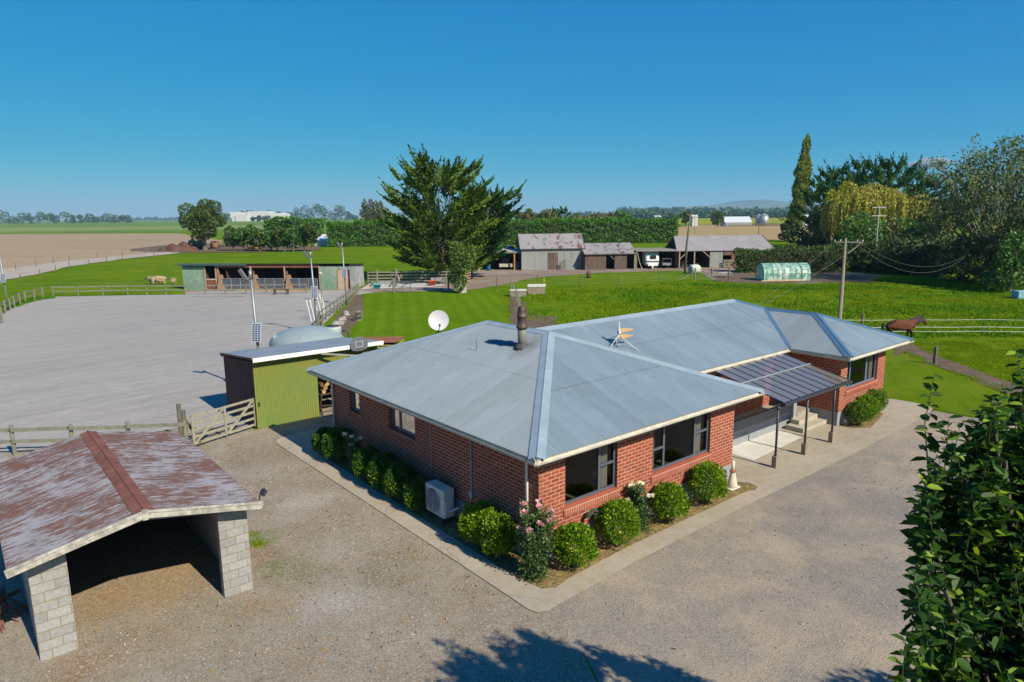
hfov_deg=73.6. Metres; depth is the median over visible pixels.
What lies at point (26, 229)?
field
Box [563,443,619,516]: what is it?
window
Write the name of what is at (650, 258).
horse float
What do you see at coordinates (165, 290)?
rail fence
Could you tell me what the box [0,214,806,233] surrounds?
field
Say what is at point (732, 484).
traffic cone
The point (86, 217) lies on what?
shelter tree
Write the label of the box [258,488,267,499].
floodlight
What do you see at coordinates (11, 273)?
lane
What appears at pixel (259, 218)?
distant tree
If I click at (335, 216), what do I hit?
distant tree
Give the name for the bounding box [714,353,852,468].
porch canopy
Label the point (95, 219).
shelter tree
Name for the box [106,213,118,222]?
shelter tree
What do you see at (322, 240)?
silage cover
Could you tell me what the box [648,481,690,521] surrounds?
shrub
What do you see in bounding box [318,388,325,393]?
firewood log
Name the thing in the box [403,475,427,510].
shrub
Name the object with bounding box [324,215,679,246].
hedge
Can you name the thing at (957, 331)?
electric fence
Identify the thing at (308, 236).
orchard tree
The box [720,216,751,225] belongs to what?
farm shed
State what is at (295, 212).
distant tree
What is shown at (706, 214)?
distant woods
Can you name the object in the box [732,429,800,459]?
path patch
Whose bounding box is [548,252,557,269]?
door
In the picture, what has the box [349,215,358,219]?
distant tree
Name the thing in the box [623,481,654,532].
rose bush
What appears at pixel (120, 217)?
shelter tree
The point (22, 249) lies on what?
ploughed field
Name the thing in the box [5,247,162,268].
wire fence
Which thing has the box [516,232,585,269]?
iron barn
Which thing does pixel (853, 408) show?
shrub
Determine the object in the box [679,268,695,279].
fence strainer
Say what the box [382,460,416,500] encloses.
shrub
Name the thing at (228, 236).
orchard tree
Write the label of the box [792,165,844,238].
cypress tree
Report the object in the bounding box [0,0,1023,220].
sky
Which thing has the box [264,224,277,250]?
orchard tree
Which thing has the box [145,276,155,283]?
sheep
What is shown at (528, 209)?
background tree
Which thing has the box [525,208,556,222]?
background tree
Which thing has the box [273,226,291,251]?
orchard tree
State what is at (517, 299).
wire fence
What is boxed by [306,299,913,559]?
brick house
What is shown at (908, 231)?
bush
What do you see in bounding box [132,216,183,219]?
distant woods
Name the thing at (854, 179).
cypress tree
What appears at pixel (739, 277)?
garden bed
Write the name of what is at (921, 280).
hedge foot grass
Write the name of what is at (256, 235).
orchard tree
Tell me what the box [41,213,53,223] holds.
shelter tree
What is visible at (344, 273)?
solar lamp post
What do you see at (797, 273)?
power cable
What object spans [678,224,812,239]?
stubble field
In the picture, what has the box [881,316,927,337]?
horse
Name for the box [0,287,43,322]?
rail fence
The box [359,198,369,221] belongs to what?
poplar tree
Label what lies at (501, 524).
shrub
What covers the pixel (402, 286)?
pipe gate
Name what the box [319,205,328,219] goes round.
distant tree
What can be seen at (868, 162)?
cypress tree
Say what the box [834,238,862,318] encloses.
power pole
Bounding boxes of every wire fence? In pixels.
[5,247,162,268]
[9,282,155,293]
[12,251,181,281]
[496,271,690,287]
[511,280,519,306]
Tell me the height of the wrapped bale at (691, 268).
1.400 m
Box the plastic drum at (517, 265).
[516,262,519,269]
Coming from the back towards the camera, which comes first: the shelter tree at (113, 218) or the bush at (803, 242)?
the shelter tree at (113, 218)
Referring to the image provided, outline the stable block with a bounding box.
[177,263,363,290]
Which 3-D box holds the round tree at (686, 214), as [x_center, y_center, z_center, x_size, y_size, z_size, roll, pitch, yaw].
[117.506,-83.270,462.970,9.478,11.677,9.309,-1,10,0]
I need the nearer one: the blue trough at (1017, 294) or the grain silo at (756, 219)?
the blue trough at (1017, 294)
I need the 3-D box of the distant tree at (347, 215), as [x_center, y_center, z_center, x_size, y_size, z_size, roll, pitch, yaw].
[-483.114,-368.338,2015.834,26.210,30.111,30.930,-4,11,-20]
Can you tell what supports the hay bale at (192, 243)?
on the bare earth at (237, 248)
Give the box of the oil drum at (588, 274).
[586,271,590,277]
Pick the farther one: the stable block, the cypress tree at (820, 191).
the cypress tree at (820, 191)
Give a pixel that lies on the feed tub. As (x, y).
(376, 286)
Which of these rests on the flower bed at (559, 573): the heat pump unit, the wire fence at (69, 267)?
the heat pump unit
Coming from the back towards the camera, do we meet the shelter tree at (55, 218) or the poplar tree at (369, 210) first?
the shelter tree at (55, 218)
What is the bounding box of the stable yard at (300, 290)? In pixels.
[235,286,319,291]
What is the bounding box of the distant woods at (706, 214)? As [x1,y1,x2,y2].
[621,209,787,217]
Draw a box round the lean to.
[473,249,520,269]
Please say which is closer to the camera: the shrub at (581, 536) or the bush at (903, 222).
the shrub at (581, 536)
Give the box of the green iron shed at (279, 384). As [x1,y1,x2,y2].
[220,337,383,428]
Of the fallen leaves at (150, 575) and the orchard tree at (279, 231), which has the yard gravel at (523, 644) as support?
the fallen leaves at (150, 575)
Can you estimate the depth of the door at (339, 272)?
80.94 m
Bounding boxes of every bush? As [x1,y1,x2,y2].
[341,430,362,472]
[511,498,564,582]
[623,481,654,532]
[777,222,798,240]
[795,237,829,250]
[836,241,869,270]
[839,212,887,243]
[845,219,889,251]
[846,239,890,267]
[854,247,898,272]
[863,233,929,271]
[873,222,910,244]
[881,244,925,273]
[891,227,951,246]
[892,217,923,242]
[896,238,950,274]
[907,238,972,274]
[908,244,951,276]
[911,202,961,242]
[932,234,985,283]
[951,232,1019,286]
[979,226,1023,291]
[992,209,1023,287]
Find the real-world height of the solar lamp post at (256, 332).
6.214 m
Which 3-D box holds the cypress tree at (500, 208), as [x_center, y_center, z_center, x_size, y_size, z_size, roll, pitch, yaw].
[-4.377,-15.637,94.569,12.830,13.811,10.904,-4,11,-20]
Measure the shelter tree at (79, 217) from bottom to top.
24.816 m
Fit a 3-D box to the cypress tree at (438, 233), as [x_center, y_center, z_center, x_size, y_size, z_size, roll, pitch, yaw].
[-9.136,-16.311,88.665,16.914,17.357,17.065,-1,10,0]
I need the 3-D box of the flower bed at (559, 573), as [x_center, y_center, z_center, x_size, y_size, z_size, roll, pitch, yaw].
[0.216,4.306,23.174,9.400,0.001,12.900,-9,13,-39]
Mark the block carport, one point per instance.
(59, 500)
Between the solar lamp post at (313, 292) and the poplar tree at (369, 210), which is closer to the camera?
the solar lamp post at (313, 292)
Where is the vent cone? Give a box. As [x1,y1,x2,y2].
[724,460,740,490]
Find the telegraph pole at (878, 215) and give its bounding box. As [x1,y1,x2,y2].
[871,207,885,246]
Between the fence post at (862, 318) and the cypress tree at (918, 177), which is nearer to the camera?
the fence post at (862, 318)
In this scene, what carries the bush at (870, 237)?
on the ground at (116, 277)
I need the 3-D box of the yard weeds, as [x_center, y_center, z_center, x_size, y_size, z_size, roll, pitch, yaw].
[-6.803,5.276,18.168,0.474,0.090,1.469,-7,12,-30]
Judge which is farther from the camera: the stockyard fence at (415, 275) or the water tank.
the stockyard fence at (415, 275)
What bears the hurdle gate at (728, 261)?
attached to the implement shed at (714, 251)
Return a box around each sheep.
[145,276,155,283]
[156,276,169,283]
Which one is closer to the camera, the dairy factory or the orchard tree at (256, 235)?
the orchard tree at (256, 235)
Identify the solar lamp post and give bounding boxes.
[0,257,8,309]
[238,269,260,347]
[302,250,317,325]
[336,242,346,304]
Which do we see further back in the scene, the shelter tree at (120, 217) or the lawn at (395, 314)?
the shelter tree at (120, 217)
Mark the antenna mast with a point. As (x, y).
(619, 332)
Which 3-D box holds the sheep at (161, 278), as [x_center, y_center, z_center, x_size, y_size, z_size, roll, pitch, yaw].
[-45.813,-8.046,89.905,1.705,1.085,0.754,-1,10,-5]
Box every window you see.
[348,391,360,419]
[387,408,416,445]
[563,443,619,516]
[650,413,711,481]
[845,354,877,395]
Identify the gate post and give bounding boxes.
[176,403,189,433]
[181,410,201,442]
[392,279,394,291]
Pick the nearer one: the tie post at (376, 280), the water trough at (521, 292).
the water trough at (521, 292)
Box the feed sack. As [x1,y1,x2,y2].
[331,320,343,325]
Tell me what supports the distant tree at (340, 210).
on the field at (137, 223)
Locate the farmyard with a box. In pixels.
[186,265,885,296]
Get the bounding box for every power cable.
[757,241,834,303]
[766,248,853,302]
[859,246,958,272]
[862,244,957,266]
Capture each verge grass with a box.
[900,351,1009,395]
[911,340,1023,383]
[918,348,1021,389]
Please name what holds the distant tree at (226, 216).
on the field at (137, 223)
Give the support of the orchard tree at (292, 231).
on the ground at (116, 277)
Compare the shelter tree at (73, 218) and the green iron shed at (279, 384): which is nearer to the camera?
the green iron shed at (279, 384)
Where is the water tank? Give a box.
[269,325,349,345]
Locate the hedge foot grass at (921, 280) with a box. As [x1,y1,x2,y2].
[874,274,1022,290]
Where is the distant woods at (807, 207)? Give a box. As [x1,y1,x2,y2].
[804,206,1018,214]
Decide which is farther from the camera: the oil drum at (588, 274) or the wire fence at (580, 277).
the oil drum at (588, 274)
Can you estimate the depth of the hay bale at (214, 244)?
190.71 m
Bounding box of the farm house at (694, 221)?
[690,215,698,225]
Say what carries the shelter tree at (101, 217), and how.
on the field at (137, 223)
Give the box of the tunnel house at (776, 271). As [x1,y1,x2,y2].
[755,263,810,280]
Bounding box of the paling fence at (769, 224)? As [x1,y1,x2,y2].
[722,223,781,225]
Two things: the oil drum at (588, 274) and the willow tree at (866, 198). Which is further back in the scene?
the willow tree at (866, 198)
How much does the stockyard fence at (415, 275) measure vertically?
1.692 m
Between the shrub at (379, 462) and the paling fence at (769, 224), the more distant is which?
the paling fence at (769, 224)
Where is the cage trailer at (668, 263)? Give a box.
[660,258,670,267]
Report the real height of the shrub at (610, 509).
1.278 m
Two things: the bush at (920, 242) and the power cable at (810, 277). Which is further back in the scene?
the bush at (920, 242)
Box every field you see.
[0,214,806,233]
[0,225,325,231]
[0,233,222,269]
[651,218,789,223]
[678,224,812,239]
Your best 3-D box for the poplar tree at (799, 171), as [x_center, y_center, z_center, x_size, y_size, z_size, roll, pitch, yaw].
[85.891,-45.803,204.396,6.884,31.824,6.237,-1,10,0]
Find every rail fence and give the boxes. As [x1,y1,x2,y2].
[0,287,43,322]
[0,420,187,455]
[51,283,306,295]
[314,283,358,325]
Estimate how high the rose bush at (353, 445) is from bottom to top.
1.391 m
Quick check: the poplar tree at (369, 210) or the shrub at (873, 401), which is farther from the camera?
the poplar tree at (369, 210)
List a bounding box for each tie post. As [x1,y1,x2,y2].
[369,269,377,286]
[388,269,401,286]
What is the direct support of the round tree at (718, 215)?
on the stubble field at (769, 232)
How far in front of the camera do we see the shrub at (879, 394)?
28.59 m
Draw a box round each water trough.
[510,289,526,296]
[528,284,545,294]
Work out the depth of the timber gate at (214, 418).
26.50 m
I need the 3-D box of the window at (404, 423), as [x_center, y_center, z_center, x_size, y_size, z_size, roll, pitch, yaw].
[-3.368,2.564,21.327,0.295,1.000,1.730,-9,13,-39]
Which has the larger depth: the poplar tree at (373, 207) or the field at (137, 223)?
the field at (137, 223)
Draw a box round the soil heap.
[163,241,199,251]
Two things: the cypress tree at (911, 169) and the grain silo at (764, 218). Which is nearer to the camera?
the cypress tree at (911, 169)
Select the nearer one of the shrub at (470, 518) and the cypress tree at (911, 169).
the shrub at (470, 518)
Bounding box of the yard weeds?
[248,530,267,549]
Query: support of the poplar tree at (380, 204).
on the ground at (116, 277)
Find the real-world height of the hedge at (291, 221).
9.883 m
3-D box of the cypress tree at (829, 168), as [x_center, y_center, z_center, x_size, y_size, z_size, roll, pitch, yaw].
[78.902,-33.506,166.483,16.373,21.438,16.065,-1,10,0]
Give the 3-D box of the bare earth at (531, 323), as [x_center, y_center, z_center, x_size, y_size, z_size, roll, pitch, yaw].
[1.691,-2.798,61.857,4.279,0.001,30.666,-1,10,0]
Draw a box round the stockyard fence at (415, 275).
[367,270,455,283]
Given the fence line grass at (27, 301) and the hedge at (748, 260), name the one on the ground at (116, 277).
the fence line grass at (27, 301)
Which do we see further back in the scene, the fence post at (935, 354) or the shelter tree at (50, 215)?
the shelter tree at (50, 215)
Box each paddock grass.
[515,281,1023,337]
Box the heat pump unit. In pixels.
[426,479,458,523]
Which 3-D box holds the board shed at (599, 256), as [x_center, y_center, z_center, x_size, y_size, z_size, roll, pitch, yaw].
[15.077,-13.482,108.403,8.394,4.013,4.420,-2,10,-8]
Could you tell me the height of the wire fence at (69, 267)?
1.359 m
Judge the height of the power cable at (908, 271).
2.566 m
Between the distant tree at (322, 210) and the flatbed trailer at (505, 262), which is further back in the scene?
the distant tree at (322, 210)
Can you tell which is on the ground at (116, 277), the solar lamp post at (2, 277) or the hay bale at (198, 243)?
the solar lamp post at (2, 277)
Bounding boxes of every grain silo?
[755,214,759,224]
[760,213,768,222]
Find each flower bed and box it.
[312,448,756,588]
[838,412,882,427]
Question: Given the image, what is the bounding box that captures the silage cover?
[315,232,329,245]
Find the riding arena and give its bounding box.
[0,294,347,462]
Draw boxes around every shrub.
[311,426,334,452]
[321,426,353,460]
[351,444,379,481]
[365,451,400,489]
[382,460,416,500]
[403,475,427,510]
[457,500,499,545]
[479,511,519,557]
[552,521,600,567]
[593,497,641,545]
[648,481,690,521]
[686,460,728,504]
[845,399,874,425]
[856,394,882,419]
[865,388,888,409]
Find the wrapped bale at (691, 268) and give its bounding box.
[688,264,700,273]
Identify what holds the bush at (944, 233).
on the ground at (116, 277)
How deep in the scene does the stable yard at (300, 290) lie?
80.53 m
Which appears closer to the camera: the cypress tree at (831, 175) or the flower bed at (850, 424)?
the flower bed at (850, 424)
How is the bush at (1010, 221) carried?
on the ground at (116, 277)
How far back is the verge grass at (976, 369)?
38.19 m
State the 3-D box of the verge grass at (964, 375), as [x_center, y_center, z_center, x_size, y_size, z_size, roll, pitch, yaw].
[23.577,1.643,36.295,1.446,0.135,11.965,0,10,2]
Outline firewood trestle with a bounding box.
[318,391,331,415]
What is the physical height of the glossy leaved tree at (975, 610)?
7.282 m
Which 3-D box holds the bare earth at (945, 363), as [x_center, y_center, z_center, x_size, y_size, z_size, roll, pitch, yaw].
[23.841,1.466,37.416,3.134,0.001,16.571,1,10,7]
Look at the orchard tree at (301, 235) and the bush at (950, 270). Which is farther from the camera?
the orchard tree at (301, 235)
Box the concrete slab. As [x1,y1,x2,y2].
[362,282,443,288]
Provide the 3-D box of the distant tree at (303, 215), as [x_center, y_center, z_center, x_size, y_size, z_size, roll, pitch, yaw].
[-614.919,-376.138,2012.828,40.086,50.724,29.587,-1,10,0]
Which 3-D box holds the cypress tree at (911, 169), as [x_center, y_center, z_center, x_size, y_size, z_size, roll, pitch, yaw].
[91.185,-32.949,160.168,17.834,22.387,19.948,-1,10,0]
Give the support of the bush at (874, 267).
on the ground at (116, 277)
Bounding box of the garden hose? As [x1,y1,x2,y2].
[586,508,600,546]
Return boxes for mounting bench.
[273,289,288,294]
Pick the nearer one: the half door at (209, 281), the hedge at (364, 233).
the half door at (209, 281)
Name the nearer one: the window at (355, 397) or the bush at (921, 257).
the window at (355, 397)
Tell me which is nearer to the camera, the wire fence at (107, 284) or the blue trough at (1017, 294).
the blue trough at (1017, 294)
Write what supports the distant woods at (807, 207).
on the field at (137, 223)
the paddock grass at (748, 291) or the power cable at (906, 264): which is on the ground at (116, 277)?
the paddock grass at (748, 291)
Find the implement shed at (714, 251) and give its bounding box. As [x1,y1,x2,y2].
[665,235,773,267]
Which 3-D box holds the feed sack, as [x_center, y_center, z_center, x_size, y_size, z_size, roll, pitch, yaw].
[-13.767,-1.425,54.063,1.076,0.440,0.824,-8,13,-34]
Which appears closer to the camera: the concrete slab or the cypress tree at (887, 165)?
the concrete slab
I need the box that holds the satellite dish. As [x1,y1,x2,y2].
[428,310,448,333]
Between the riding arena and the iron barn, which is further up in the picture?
the iron barn
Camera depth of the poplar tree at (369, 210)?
410.93 m
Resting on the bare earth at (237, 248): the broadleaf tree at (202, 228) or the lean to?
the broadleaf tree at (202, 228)
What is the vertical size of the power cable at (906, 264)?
2.586 m
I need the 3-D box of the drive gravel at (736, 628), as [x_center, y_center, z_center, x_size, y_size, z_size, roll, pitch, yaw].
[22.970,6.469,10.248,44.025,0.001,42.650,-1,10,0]
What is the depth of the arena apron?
76.92 m
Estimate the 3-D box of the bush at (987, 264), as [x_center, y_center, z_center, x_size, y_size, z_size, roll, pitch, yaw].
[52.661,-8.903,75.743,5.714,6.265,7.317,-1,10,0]
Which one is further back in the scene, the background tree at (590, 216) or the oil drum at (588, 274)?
the background tree at (590, 216)
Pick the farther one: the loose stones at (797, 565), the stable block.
the stable block
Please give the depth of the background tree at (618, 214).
302.41 m
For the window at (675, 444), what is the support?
in the brick house at (575, 422)
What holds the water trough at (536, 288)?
on the ground at (116, 277)
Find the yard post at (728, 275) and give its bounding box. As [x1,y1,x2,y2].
[721,267,729,282]
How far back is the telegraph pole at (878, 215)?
108.23 m
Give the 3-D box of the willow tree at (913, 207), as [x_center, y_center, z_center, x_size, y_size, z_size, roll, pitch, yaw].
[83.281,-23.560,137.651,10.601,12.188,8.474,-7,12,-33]
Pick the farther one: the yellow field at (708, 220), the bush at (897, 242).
the yellow field at (708, 220)
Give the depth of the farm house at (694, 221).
473.19 m
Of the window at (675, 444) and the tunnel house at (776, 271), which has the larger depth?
the tunnel house at (776, 271)
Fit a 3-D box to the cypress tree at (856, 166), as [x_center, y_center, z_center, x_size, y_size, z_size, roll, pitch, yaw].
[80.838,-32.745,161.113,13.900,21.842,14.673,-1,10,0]
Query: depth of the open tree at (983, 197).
77.75 m
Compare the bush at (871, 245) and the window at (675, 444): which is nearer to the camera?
the window at (675, 444)
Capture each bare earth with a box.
[131,244,319,252]
[335,294,363,335]
[508,292,556,327]
[892,343,1022,398]
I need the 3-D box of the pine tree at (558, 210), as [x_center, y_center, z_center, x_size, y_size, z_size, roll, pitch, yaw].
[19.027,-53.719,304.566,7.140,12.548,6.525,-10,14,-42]
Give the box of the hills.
[643,199,1001,209]
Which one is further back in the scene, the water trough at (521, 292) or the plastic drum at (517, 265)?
the plastic drum at (517, 265)
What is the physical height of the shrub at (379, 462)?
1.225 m
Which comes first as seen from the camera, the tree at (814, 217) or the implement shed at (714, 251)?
the implement shed at (714, 251)
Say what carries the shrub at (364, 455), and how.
on the flower bed at (559, 573)
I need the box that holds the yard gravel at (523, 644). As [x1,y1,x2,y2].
[0,394,595,681]
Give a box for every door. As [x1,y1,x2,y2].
[206,279,215,288]
[337,270,347,288]
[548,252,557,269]
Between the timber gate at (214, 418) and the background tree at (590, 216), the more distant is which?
the background tree at (590, 216)
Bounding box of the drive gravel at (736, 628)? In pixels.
[560,410,1019,681]
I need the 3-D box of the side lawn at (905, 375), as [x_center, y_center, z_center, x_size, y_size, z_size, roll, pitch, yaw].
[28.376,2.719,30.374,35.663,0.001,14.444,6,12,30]
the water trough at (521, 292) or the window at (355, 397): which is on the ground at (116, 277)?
the water trough at (521, 292)
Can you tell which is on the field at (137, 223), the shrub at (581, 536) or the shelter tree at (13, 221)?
the shelter tree at (13, 221)
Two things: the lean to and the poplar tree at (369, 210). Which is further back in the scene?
the poplar tree at (369, 210)
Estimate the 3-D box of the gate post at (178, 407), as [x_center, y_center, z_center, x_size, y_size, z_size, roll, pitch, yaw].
[-12.576,3.141,26.433,0.624,1.500,0.163,-4,11,-16]
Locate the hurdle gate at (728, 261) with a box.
[723,260,733,266]
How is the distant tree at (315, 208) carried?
on the field at (137, 223)
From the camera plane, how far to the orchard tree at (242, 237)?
177.48 m
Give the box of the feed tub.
[369,281,380,288]
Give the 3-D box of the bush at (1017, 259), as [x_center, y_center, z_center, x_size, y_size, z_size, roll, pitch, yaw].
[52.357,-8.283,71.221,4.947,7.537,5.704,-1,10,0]
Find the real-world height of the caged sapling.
0.852 m
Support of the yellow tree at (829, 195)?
on the ground at (116, 277)
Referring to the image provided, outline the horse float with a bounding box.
[642,251,658,268]
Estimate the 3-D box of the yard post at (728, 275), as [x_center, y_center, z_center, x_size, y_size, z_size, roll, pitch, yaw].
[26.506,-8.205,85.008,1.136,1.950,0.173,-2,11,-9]
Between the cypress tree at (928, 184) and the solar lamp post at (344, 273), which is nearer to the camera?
the solar lamp post at (344, 273)
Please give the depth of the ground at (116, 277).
92.60 m
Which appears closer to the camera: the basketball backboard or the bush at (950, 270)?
the basketball backboard
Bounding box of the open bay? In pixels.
[634,248,677,268]
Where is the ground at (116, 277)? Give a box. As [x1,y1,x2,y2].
[0,213,1023,681]
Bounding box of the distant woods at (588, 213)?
[371,211,613,217]
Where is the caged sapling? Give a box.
[352,310,362,319]
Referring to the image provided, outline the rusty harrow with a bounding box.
[0,585,28,632]
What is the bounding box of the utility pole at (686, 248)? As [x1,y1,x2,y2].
[684,216,690,273]
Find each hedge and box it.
[262,215,325,238]
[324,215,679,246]
[731,243,848,272]
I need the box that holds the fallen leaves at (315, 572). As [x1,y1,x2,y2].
[75,437,494,679]
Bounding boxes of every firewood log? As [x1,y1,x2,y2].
[318,381,324,386]
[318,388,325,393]
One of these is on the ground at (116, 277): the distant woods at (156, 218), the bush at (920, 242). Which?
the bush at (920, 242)
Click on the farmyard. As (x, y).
(483, 278)
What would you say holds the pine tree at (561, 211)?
on the ground at (116, 277)
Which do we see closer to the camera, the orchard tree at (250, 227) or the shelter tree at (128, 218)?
the orchard tree at (250, 227)
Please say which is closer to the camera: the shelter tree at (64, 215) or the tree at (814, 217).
the tree at (814, 217)
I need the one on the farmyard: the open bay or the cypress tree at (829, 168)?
the open bay
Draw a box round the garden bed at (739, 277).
[714,272,954,282]
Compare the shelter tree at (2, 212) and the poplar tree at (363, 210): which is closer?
the poplar tree at (363, 210)
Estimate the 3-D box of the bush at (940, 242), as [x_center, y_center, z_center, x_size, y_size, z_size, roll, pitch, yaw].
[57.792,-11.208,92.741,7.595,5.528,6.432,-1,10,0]
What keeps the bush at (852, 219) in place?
on the ground at (116, 277)
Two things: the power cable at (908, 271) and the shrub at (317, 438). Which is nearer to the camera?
the shrub at (317, 438)
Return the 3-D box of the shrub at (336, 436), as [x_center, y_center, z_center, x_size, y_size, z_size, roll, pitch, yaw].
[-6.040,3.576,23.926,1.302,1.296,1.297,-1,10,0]
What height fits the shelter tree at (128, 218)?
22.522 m
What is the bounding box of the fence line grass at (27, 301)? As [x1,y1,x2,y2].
[1,295,54,310]
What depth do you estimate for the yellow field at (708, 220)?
782.31 m
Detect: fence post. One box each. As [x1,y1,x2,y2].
[861,313,864,324]
[924,346,937,364]
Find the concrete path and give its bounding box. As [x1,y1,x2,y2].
[277,398,932,611]
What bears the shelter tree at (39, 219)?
on the field at (137, 223)
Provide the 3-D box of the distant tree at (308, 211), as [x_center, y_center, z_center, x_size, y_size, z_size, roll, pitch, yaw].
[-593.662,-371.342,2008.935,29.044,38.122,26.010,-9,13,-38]
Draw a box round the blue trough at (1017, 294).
[1011,290,1023,298]
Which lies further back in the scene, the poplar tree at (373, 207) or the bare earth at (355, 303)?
the poplar tree at (373, 207)
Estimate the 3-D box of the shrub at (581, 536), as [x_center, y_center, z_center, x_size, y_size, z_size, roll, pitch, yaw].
[1.525,4.922,16.487,1.221,1.186,1.209,-1,10,0]
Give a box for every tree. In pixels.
[0,210,10,223]
[7,215,18,223]
[13,212,29,223]
[25,213,35,223]
[34,211,44,223]
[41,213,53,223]
[51,215,59,222]
[56,211,72,222]
[70,215,76,222]
[76,214,84,222]
[83,213,93,222]
[91,216,101,222]
[99,213,111,222]
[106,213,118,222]
[114,215,124,222]
[125,215,132,222]
[178,198,226,249]
[221,213,230,219]
[223,225,241,250]
[232,227,250,250]
[244,224,261,250]
[248,228,266,250]
[255,215,262,220]
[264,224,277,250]
[265,227,283,251]
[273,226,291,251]
[281,226,303,251]
[291,207,302,217]
[296,227,307,250]
[297,205,308,219]
[301,222,321,250]
[305,208,314,219]
[311,203,321,217]
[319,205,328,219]
[328,208,337,219]
[334,205,344,219]
[343,211,352,219]
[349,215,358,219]
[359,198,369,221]
[366,198,375,220]
[370,200,382,218]
[375,143,505,281]
[376,200,384,223]
[444,176,526,276]
[446,240,477,292]
[515,211,527,222]
[524,208,533,218]
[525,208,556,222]
[552,207,559,214]
[555,206,573,222]
[579,213,603,223]
[594,211,616,218]
[606,210,624,217]
[621,212,632,221]
[679,209,692,226]
[710,211,724,225]
[776,172,842,243]
[786,133,813,240]
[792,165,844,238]
[803,159,865,235]
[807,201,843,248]
[819,182,908,241]
[823,180,857,243]
[830,170,878,239]
[833,154,887,239]
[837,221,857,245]
[849,152,891,221]
[865,151,911,244]
[873,152,935,229]
[887,349,1023,681]
[888,161,957,228]
[896,133,1023,282]
[896,171,961,238]
[898,193,956,237]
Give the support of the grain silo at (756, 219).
on the stubble field at (769, 232)
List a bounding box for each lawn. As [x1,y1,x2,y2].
[324,288,506,341]
[883,354,1011,422]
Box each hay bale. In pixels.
[188,240,196,246]
[196,240,201,247]
[210,241,219,248]
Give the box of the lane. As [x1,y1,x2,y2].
[0,252,180,278]
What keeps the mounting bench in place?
on the arena apron
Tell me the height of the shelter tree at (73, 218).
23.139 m
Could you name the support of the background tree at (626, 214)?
on the ground at (116, 277)
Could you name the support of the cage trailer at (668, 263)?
on the farmyard
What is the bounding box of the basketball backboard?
[350,336,367,350]
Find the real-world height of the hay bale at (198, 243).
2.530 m
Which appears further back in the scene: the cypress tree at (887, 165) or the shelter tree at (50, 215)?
the shelter tree at (50, 215)
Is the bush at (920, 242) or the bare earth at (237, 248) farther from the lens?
the bare earth at (237, 248)
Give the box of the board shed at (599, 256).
[582,243,636,269]
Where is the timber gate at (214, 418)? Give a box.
[190,398,255,445]
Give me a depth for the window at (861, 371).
28.41 m
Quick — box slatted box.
[364,336,404,348]
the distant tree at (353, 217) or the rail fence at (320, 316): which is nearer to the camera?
the rail fence at (320, 316)
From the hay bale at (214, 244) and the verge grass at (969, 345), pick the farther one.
the hay bale at (214, 244)
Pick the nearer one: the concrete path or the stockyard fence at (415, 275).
the concrete path
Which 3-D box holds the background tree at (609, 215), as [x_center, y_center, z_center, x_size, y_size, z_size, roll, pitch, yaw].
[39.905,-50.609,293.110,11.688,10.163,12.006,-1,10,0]
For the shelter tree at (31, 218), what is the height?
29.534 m
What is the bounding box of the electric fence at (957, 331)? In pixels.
[873,319,1023,335]
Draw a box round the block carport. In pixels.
[0,430,262,661]
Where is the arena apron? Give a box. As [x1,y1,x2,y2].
[184,290,372,299]
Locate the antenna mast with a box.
[609,322,637,350]
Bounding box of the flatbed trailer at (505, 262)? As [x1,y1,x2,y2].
[499,258,511,269]
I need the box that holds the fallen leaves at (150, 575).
[72,535,218,637]
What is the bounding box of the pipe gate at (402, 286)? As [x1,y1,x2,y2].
[395,281,410,292]
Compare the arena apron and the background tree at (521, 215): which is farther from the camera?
the background tree at (521, 215)
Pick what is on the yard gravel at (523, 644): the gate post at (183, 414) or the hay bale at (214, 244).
the gate post at (183, 414)
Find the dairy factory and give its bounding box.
[229,211,290,220]
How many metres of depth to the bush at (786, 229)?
202.87 m
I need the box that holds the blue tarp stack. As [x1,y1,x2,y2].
[504,245,514,267]
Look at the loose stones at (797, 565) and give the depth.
16.83 m
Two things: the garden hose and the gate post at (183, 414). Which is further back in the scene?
the gate post at (183, 414)
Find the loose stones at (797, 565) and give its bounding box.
[577,405,976,660]
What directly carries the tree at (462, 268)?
on the lawn at (395, 314)
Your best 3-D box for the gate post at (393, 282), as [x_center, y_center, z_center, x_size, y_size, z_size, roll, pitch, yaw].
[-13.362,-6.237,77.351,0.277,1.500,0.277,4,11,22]
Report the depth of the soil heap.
177.85 m
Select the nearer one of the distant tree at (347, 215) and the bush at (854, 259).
the bush at (854, 259)
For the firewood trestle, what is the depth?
29.57 m
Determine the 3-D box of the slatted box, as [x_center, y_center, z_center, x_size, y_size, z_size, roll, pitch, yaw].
[-7.856,0.511,40.843,2.549,1.286,1.950,1,10,6]
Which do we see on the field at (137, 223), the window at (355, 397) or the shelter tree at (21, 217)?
the shelter tree at (21, 217)
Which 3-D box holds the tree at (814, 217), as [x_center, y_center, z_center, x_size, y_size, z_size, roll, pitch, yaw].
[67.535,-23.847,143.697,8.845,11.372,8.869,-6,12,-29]

